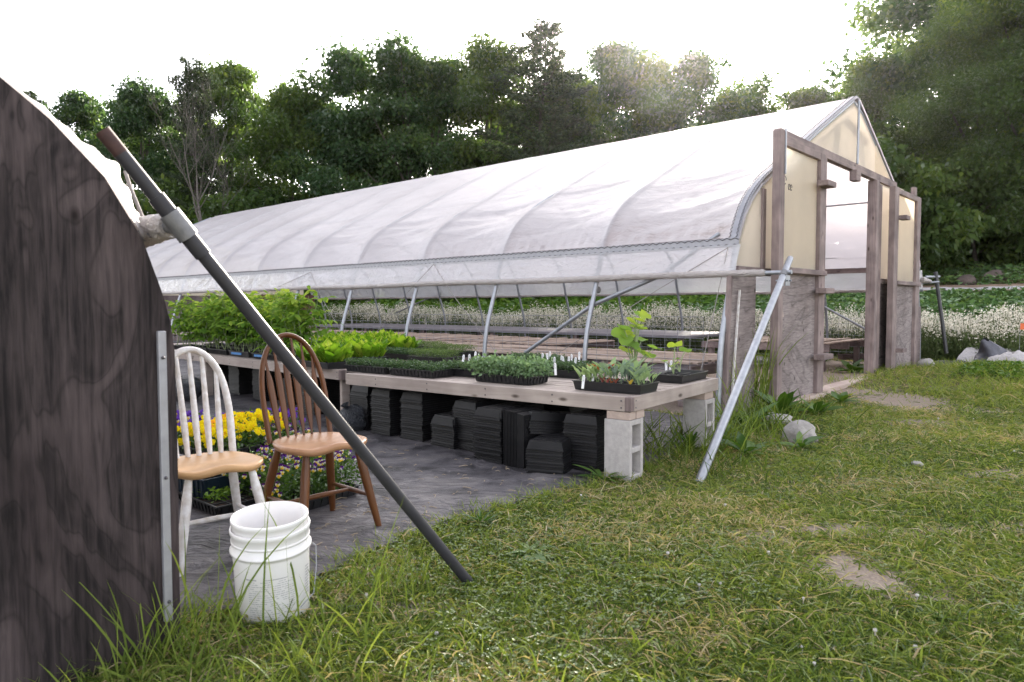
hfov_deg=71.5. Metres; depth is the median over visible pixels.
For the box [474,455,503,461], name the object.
nursery tray
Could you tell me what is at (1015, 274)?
weeds
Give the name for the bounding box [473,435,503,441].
nursery tray
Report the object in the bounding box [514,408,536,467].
nursery tray
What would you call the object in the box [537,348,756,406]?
slatted table
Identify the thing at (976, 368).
clover mound
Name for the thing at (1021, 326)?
marker flag
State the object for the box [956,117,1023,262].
bush
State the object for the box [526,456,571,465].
nursery tray
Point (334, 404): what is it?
nursery tray
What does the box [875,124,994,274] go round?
bush
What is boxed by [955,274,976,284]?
boulder
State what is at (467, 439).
nursery tray
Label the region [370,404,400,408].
nursery tray
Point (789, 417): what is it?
stone
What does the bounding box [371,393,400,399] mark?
nursery tray
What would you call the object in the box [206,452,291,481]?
blue crate
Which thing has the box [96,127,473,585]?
leaning pipe
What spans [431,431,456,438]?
nursery tray
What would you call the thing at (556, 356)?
seedling tray
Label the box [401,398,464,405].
nursery tray
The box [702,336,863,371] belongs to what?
slatted table
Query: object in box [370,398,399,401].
nursery tray
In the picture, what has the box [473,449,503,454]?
nursery tray
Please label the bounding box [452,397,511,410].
nursery tray
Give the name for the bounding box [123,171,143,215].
rope
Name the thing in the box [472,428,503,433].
nursery tray
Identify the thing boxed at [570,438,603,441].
nursery tray
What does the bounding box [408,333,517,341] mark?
slatted table
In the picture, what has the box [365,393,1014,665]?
clover blossoms
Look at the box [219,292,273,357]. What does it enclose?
seedling tray
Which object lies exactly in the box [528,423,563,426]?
nursery tray
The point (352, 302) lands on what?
bush
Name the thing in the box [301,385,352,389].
nursery tray
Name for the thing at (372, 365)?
seedling tray
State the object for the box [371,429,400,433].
nursery tray
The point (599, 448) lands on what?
nursery tray
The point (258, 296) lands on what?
seedling tray
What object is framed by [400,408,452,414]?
nursery tray
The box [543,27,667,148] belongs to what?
broadleaf tree
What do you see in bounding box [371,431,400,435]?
nursery tray
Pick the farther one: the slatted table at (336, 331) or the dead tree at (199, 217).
the dead tree at (199, 217)
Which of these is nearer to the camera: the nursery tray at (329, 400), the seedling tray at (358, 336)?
the nursery tray at (329, 400)
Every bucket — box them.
[229,516,316,624]
[230,501,309,552]
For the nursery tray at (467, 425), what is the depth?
5.48 m
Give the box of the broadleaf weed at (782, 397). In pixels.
[746,387,809,413]
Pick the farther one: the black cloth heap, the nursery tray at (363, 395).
the black cloth heap
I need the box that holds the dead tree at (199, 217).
[136,51,279,221]
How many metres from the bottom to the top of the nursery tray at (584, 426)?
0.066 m
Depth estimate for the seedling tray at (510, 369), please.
5.41 m
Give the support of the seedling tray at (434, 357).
on the potting bench at (254, 363)
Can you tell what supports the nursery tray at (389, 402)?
on the nursery tray at (381, 404)
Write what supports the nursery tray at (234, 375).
on the nursery tray
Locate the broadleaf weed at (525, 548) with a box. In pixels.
[505,542,554,564]
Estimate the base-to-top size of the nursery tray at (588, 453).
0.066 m
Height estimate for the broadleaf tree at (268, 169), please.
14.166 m
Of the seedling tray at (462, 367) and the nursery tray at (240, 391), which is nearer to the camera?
the seedling tray at (462, 367)
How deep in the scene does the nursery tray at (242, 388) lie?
9.06 m
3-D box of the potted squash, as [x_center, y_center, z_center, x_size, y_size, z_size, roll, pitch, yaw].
[0.904,0.045,5.259,0.410,0.564,0.192,-1,3,-23]
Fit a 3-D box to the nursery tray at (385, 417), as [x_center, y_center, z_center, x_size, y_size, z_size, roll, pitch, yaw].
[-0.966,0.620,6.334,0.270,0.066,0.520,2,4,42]
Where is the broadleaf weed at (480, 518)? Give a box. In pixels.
[461,507,496,525]
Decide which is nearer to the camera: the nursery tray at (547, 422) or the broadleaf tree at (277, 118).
the nursery tray at (547, 422)
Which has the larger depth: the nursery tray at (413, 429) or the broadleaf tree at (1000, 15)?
the broadleaf tree at (1000, 15)
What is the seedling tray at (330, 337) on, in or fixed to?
on the potting bench at (254, 363)
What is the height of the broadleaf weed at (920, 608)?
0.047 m
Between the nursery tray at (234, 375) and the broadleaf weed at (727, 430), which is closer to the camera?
the broadleaf weed at (727, 430)
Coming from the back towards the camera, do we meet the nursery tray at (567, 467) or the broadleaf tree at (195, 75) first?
the broadleaf tree at (195, 75)
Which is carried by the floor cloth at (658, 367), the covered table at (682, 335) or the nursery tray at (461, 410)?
the covered table at (682, 335)
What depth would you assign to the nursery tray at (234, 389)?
9.04 m
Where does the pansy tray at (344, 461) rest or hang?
on the ground cloth at (431, 461)
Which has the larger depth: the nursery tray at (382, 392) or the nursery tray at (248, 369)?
the nursery tray at (248, 369)
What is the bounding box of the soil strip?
[837,283,1023,293]
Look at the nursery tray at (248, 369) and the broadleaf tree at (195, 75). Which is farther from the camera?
the broadleaf tree at (195, 75)
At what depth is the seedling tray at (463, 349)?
8.23 m
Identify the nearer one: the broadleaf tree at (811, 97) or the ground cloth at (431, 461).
the ground cloth at (431, 461)
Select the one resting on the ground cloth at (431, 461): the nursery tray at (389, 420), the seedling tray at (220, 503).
the seedling tray at (220, 503)
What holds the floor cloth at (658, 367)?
on the ground at (850, 567)
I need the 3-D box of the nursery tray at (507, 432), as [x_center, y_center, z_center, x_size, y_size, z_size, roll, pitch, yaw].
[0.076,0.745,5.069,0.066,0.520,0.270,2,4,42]
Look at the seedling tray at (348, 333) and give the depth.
9.69 m
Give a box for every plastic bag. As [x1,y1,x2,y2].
[176,376,201,400]
[332,401,365,431]
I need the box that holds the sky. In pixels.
[0,0,970,212]
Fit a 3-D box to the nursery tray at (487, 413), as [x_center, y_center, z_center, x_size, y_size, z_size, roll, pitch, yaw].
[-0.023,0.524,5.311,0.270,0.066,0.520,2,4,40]
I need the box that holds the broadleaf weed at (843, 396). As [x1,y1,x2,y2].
[823,391,861,403]
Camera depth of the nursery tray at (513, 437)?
4.95 m
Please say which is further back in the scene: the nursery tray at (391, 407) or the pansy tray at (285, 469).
the nursery tray at (391, 407)
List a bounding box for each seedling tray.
[168,293,214,348]
[178,484,255,515]
[184,297,226,352]
[193,290,248,354]
[204,297,233,346]
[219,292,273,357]
[221,302,255,347]
[227,291,266,349]
[242,299,301,359]
[260,288,310,352]
[266,285,342,362]
[293,338,353,368]
[307,334,344,345]
[327,329,365,336]
[332,332,376,340]
[334,336,392,362]
[344,356,403,373]
[364,329,394,337]
[368,332,422,348]
[383,346,424,359]
[388,358,456,377]
[406,346,461,362]
[415,339,446,352]
[429,342,477,356]
[438,357,478,376]
[467,350,553,384]
[504,351,566,360]
[533,357,594,377]
[572,357,661,394]
[650,340,708,382]
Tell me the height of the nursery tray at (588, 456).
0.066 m
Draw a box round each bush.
[131,170,208,222]
[183,191,262,224]
[209,176,284,208]
[304,290,409,304]
[395,298,479,304]
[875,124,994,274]
[892,149,989,274]
[921,142,1023,266]
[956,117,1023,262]
[960,152,1023,267]
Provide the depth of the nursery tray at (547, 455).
4.74 m
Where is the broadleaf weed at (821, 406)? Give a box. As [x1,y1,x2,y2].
[797,396,845,414]
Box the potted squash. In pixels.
[611,309,661,379]
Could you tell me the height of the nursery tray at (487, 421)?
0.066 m
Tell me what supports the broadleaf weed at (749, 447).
on the ground at (850, 567)
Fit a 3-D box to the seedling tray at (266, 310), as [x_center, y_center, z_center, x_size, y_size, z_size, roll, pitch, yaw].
[-2.708,-0.148,8.000,0.870,0.695,0.565,3,4,45]
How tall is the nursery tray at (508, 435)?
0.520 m
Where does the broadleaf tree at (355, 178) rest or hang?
on the ground at (850, 567)
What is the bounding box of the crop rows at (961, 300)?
[539,286,1023,324]
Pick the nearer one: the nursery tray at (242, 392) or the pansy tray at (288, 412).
the pansy tray at (288, 412)
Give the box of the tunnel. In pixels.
[0,75,180,681]
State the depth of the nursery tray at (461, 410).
5.50 m
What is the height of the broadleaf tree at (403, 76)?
15.473 m
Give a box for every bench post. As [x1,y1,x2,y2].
[205,362,213,395]
[340,380,349,410]
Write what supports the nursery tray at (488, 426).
on the nursery tray at (491, 429)
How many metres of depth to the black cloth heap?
12.56 m
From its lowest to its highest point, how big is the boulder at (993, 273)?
0.551 m
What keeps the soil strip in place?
on the ground at (850, 567)
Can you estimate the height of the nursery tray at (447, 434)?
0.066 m
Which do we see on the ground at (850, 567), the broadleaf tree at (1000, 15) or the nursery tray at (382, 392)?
the broadleaf tree at (1000, 15)
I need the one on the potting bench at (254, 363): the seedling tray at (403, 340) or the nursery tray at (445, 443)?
the seedling tray at (403, 340)
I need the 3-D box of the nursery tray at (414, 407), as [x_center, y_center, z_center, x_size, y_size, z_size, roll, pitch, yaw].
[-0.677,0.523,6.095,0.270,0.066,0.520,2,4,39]
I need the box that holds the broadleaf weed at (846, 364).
[832,358,863,372]
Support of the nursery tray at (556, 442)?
on the nursery tray at (568, 450)
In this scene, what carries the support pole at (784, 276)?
on the ground at (850, 567)
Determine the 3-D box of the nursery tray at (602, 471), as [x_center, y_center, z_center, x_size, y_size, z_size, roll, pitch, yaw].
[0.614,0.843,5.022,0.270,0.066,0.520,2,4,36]
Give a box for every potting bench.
[174,341,406,379]
[346,372,717,411]
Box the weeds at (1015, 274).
[920,255,1023,284]
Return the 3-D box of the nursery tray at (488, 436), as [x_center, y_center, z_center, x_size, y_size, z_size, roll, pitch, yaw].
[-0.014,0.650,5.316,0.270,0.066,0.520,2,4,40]
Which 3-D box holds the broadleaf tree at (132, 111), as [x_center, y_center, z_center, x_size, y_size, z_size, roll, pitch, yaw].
[-20.694,-8.418,40.669,7.182,13.456,6.888,-1,3,-17]
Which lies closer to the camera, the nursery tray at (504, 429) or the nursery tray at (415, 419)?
the nursery tray at (504, 429)
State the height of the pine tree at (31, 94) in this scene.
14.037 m
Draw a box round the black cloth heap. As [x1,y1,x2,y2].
[935,360,966,363]
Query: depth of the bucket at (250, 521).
2.73 m
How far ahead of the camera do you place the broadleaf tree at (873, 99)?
40.09 m
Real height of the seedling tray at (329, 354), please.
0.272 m
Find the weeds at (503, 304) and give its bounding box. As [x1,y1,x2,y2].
[314,294,769,335]
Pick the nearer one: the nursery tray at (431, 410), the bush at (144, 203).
the nursery tray at (431, 410)
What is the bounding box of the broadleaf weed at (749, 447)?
[720,431,769,454]
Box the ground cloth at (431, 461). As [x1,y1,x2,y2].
[175,359,717,618]
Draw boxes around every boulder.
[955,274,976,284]
[983,270,1005,280]
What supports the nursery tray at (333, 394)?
on the nursery tray
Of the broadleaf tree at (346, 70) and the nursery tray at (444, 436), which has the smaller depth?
the nursery tray at (444, 436)
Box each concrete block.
[604,417,642,481]
[683,398,714,449]
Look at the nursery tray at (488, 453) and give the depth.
5.12 m
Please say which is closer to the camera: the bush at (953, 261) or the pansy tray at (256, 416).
the pansy tray at (256, 416)
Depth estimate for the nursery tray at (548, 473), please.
4.77 m
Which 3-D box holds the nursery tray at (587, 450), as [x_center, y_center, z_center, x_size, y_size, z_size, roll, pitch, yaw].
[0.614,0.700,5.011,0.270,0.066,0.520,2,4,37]
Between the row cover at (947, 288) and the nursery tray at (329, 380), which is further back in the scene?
the row cover at (947, 288)
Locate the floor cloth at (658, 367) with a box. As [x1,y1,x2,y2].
[173,340,769,372]
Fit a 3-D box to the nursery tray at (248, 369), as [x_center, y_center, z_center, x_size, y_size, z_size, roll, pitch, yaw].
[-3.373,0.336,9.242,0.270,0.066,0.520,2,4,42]
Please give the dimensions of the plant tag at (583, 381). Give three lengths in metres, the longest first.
0.095 x 0.020 x 0.005 m
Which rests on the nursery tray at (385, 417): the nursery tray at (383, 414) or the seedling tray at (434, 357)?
the nursery tray at (383, 414)
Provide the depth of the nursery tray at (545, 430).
4.98 m
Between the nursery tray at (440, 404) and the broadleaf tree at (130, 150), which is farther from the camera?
the broadleaf tree at (130, 150)
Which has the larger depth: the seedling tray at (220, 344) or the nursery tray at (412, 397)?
the seedling tray at (220, 344)
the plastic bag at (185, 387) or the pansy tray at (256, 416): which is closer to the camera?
the pansy tray at (256, 416)
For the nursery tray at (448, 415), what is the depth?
5.63 m
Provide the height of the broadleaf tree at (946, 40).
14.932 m
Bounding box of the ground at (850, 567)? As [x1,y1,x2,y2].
[122,251,1023,681]
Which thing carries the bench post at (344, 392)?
on the ground cloth at (431, 461)
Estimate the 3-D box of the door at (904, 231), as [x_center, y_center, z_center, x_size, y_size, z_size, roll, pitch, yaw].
[6.528,-0.993,11.710,0.200,3.175,1.720,2,4,42]
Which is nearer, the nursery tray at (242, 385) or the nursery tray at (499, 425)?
the nursery tray at (499, 425)
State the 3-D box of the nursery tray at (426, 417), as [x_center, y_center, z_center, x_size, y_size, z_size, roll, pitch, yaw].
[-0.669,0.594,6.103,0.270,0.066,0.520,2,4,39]
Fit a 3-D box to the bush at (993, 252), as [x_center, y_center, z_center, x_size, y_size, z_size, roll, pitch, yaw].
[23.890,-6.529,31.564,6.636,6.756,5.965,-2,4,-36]
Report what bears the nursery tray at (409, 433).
on the nursery tray at (419, 437)
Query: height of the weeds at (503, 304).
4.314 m
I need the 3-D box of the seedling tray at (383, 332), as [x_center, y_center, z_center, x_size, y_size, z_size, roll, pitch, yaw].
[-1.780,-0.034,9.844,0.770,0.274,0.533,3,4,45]
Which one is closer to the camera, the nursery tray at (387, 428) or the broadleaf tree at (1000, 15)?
the nursery tray at (387, 428)
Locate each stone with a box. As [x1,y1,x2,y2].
[765,413,792,423]
[782,420,817,444]
[911,461,923,467]
[917,358,935,367]
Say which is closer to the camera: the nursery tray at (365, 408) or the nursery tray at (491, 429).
the nursery tray at (491, 429)
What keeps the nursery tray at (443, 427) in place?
on the nursery tray at (444, 429)
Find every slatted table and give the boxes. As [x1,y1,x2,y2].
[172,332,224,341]
[312,330,371,334]
[335,331,439,334]
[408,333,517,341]
[419,340,479,345]
[426,343,593,362]
[458,336,614,360]
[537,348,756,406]
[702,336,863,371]
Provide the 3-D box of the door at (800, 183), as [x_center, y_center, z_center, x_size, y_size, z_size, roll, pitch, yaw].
[3.386,-0.787,8.206,0.200,3.055,1.500,2,4,42]
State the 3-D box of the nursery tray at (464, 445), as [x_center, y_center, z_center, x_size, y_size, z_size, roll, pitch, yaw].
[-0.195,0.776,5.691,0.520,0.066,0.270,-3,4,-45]
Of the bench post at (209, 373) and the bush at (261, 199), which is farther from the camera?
the bush at (261, 199)
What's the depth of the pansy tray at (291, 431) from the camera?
4.77 m
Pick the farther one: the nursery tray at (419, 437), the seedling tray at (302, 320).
the seedling tray at (302, 320)
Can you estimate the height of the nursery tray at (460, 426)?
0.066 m
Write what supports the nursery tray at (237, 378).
on the nursery tray
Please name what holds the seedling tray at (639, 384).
on the potting bench at (562, 391)
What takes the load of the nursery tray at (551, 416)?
on the nursery tray at (547, 422)
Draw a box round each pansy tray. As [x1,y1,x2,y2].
[177,409,224,438]
[177,417,266,454]
[203,408,285,450]
[219,443,342,509]
[243,419,313,462]
[245,407,305,435]
[279,450,362,499]
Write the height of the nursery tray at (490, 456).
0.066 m
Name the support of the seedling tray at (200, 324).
on the potting bench at (254, 363)
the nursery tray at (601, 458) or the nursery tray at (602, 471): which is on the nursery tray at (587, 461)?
the nursery tray at (601, 458)
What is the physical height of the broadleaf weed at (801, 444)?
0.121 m
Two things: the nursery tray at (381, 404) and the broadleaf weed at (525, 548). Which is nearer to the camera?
the broadleaf weed at (525, 548)
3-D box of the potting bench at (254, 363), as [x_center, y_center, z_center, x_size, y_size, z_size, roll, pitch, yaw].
[-3.247,0.186,9.296,6.204,0.096,1.512,3,4,45]
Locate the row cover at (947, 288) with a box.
[923,286,1023,290]
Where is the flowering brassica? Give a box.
[324,299,1023,360]
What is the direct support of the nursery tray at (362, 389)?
on the nursery tray
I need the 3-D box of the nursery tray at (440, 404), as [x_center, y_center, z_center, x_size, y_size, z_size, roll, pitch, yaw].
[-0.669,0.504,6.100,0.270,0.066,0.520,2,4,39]
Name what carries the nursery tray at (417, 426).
on the nursery tray at (416, 428)
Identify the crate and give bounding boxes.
[178,472,261,499]
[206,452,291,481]
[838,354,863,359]
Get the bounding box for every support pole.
[696,256,792,482]
[925,271,948,353]
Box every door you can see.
[769,128,836,402]
[885,186,920,369]
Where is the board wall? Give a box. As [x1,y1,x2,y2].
[261,294,314,327]
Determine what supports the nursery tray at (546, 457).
on the nursery tray at (526, 458)
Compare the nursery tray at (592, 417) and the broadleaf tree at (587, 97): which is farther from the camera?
the broadleaf tree at (587, 97)
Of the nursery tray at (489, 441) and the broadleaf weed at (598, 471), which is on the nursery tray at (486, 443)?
the nursery tray at (489, 441)
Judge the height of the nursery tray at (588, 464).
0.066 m
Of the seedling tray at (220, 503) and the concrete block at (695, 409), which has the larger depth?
the concrete block at (695, 409)
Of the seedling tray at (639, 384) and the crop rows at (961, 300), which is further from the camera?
the crop rows at (961, 300)
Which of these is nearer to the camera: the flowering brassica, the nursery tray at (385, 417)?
the nursery tray at (385, 417)
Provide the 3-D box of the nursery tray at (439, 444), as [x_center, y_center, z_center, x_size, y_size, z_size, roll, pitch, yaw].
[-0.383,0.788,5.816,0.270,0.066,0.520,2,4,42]
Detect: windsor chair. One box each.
[175,346,264,576]
[259,332,381,525]
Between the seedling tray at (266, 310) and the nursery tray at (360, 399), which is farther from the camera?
the seedling tray at (266, 310)
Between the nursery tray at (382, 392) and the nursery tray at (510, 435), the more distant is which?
the nursery tray at (382, 392)
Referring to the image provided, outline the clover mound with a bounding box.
[950,359,1023,380]
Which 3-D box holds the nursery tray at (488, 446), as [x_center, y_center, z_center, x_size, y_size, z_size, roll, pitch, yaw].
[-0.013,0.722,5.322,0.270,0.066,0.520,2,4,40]
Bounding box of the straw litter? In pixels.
[315,435,568,549]
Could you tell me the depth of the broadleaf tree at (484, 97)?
39.23 m
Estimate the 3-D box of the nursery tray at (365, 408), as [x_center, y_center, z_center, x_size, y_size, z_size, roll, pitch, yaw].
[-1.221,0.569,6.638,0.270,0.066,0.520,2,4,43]
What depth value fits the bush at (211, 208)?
34.60 m
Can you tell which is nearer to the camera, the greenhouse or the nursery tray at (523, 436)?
the nursery tray at (523, 436)
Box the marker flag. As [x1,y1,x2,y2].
[1019,323,1023,349]
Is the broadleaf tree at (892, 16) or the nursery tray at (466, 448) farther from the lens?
the broadleaf tree at (892, 16)
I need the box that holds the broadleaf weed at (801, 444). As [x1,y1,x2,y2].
[776,431,823,448]
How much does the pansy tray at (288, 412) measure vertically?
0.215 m
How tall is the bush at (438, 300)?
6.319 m
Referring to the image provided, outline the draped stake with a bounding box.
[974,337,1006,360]
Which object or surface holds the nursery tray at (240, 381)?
on the nursery tray at (240, 383)
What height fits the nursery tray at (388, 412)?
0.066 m
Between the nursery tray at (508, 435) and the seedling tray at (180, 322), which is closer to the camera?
the nursery tray at (508, 435)
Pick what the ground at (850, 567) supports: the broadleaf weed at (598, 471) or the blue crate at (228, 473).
the broadleaf weed at (598, 471)
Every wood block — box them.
[607,410,635,420]
[636,409,643,418]
[688,391,712,399]
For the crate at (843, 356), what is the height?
0.100 m
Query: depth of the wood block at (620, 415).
4.64 m
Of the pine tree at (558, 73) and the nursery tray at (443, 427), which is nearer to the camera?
the nursery tray at (443, 427)
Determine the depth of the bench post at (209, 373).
8.91 m
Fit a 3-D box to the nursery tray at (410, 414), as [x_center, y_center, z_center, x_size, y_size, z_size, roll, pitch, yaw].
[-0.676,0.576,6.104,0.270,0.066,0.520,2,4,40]
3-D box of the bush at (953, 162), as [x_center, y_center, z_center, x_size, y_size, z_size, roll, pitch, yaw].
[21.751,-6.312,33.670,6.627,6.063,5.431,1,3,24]
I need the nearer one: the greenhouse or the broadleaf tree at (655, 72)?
the greenhouse
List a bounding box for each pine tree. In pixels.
[21,89,49,105]
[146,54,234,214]
[460,16,605,297]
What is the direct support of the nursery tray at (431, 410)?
on the nursery tray at (411, 412)
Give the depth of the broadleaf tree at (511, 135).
52.53 m
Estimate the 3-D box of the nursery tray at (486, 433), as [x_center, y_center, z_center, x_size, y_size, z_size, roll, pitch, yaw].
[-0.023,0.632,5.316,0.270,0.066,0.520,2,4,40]
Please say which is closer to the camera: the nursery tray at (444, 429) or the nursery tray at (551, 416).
the nursery tray at (551, 416)
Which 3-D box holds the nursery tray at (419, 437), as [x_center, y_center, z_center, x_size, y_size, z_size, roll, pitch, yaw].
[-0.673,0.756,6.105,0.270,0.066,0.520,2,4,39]
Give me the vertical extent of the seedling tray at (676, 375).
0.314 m
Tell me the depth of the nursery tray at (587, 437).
4.79 m
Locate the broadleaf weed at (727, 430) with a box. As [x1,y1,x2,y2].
[714,423,742,439]
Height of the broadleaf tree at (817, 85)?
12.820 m
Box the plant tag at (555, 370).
[554,363,556,374]
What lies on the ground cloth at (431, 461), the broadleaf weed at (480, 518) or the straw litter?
the straw litter
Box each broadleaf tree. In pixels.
[40,87,142,190]
[81,70,206,198]
[90,135,155,188]
[161,115,270,195]
[167,53,288,193]
[217,135,312,193]
[220,81,365,202]
[262,34,443,205]
[311,125,386,186]
[319,29,464,192]
[366,47,493,183]
[392,125,470,178]
[416,28,552,173]
[467,99,523,156]
[517,62,627,155]
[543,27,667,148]
[577,73,624,141]
[586,44,723,143]
[623,46,756,136]
[711,66,790,117]
[768,80,843,109]
[782,85,832,109]
[808,0,970,163]
[820,50,940,158]
[838,86,935,153]
[876,0,1023,248]
[881,0,1023,251]
[893,0,1017,149]
[932,11,1023,234]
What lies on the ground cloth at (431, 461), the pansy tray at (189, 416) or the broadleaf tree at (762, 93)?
the pansy tray at (189, 416)
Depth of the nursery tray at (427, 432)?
5.88 m
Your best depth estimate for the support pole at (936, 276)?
13.32 m
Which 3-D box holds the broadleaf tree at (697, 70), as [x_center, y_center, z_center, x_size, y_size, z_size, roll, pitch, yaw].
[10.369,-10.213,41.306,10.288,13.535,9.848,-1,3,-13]
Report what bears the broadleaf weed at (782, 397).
on the ground at (850, 567)
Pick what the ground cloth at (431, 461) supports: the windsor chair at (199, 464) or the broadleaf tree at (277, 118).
the windsor chair at (199, 464)
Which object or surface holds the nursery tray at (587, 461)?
on the nursery tray at (588, 464)
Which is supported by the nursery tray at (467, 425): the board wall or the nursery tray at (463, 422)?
the nursery tray at (463, 422)
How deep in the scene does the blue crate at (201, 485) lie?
3.99 m
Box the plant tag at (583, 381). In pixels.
[581,375,584,388]
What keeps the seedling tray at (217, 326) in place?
on the potting bench at (254, 363)
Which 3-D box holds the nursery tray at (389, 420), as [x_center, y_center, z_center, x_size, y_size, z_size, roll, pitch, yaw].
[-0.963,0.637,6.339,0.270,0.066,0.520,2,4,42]
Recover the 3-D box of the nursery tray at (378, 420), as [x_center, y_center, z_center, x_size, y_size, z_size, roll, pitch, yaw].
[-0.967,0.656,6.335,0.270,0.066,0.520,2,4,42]
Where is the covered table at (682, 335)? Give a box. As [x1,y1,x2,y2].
[309,323,718,351]
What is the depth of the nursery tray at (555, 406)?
5.61 m
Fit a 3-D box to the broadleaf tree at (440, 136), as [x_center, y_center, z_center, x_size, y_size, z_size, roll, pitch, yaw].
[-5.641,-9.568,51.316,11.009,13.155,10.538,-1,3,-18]
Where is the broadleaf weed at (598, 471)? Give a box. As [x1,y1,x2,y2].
[572,464,630,481]
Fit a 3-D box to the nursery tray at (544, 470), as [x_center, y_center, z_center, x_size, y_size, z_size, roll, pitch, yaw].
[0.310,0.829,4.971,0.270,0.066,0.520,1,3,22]
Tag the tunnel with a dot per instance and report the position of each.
(89, 499)
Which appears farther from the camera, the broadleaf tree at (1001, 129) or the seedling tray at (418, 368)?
the broadleaf tree at (1001, 129)
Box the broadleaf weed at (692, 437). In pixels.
[663,429,700,448]
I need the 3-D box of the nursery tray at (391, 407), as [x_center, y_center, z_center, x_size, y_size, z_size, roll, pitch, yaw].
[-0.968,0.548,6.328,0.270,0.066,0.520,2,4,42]
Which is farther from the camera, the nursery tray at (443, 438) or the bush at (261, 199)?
the bush at (261, 199)
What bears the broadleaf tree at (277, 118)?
on the ground at (850, 567)
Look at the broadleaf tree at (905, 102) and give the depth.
51.79 m
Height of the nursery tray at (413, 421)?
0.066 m
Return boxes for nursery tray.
[228,373,251,376]
[228,377,252,379]
[228,382,251,383]
[229,367,252,370]
[229,370,251,373]
[229,379,252,382]
[229,383,252,386]
[229,386,252,389]
[229,387,252,390]
[229,390,251,392]
[230,391,253,393]
[252,373,291,376]
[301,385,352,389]
[302,392,339,396]
[302,398,350,402]
[303,401,350,408]
[310,376,339,383]
[349,399,368,403]
[350,385,378,393]
[350,392,371,397]
[350,396,370,399]
[350,402,370,405]
[351,398,370,401]
[351,403,371,409]
[369,400,400,406]
[370,388,408,397]
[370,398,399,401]
[370,399,400,404]
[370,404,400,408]
[370,405,401,410]
[370,412,399,416]
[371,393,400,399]
[371,408,400,412]
[371,409,400,414]
[371,414,401,418]
[371,416,400,420]
[371,417,400,422]
[371,421,400,424]
[371,422,400,427]
[371,423,401,431]
[371,425,400,429]
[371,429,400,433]
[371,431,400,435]
[400,391,459,401]
[400,394,464,403]
[400,402,453,410]
[400,406,452,412]
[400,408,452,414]
[400,411,451,416]
[400,414,430,423]
[400,420,431,425]
[400,423,431,427]
[400,423,431,429]
[400,427,430,431]
[400,429,431,436]
[400,436,431,440]
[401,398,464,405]
[401,410,452,418]
[401,415,431,421]
[401,429,431,434]
[401,434,431,438]
[403,398,463,407]
[430,416,457,427]
[430,424,457,429]
[430,438,457,445]
[430,442,456,447]
[431,426,457,431]
[431,429,457,434]
[431,431,456,436]
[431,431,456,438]
[431,435,457,440]
[434,411,457,424]
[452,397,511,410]
[452,408,474,413]
[457,420,473,424]
[457,425,473,428]
[457,427,473,436]
[457,434,473,438]
[457,436,473,441]
[457,441,474,448]
[457,445,473,450]
[458,423,474,427]
[458,439,474,443]
[472,410,502,421]
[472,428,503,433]
[472,431,503,436]
[472,448,503,456]
[473,401,543,418]
[473,419,502,423]
[473,421,502,429]
[473,422,502,426]
[473,426,503,431]
[473,433,503,438]
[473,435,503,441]
[473,438,503,443]
[473,440,503,446]
[473,443,503,449]
[473,443,503,451]
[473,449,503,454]
[473,453,503,459]
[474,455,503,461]
[475,455,503,464]
[503,406,528,464]
[505,407,526,465]
[506,407,529,465]
[508,407,531,465]
[509,407,534,466]
[511,407,535,466]
[512,408,533,466]
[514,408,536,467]
[515,408,542,468]
[525,432,571,451]
[525,448,570,454]
[525,450,571,457]
[525,453,570,459]
[525,457,570,462]
[525,466,571,473]
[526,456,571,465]
[526,462,571,468]
[526,464,571,470]
[526,467,571,473]
[527,423,563,429]
[528,410,571,421]
[528,414,564,424]
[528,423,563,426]
[528,428,562,431]
[529,431,559,433]
[543,404,578,408]
[544,406,584,410]
[544,408,588,411]
[563,408,606,426]
[563,423,603,428]
[563,428,603,434]
[563,433,603,439]
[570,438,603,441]
[571,440,603,447]
[571,445,603,452]
[571,450,603,455]
[571,452,603,458]
[571,455,603,463]
[571,456,603,460]
[571,461,603,466]
[571,463,603,468]
[571,466,603,471]
[572,446,603,450]
[572,468,603,472]
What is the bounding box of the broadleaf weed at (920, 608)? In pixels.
[899,605,954,630]
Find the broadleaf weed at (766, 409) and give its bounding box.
[717,401,785,427]
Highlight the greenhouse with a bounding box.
[146,96,939,416]
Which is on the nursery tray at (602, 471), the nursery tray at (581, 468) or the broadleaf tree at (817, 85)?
the nursery tray at (581, 468)
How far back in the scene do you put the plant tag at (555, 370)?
5.31 m
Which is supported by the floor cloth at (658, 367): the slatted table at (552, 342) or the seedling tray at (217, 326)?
the slatted table at (552, 342)
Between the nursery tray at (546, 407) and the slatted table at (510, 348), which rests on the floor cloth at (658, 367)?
the slatted table at (510, 348)
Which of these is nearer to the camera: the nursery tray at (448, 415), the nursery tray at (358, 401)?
the nursery tray at (448, 415)

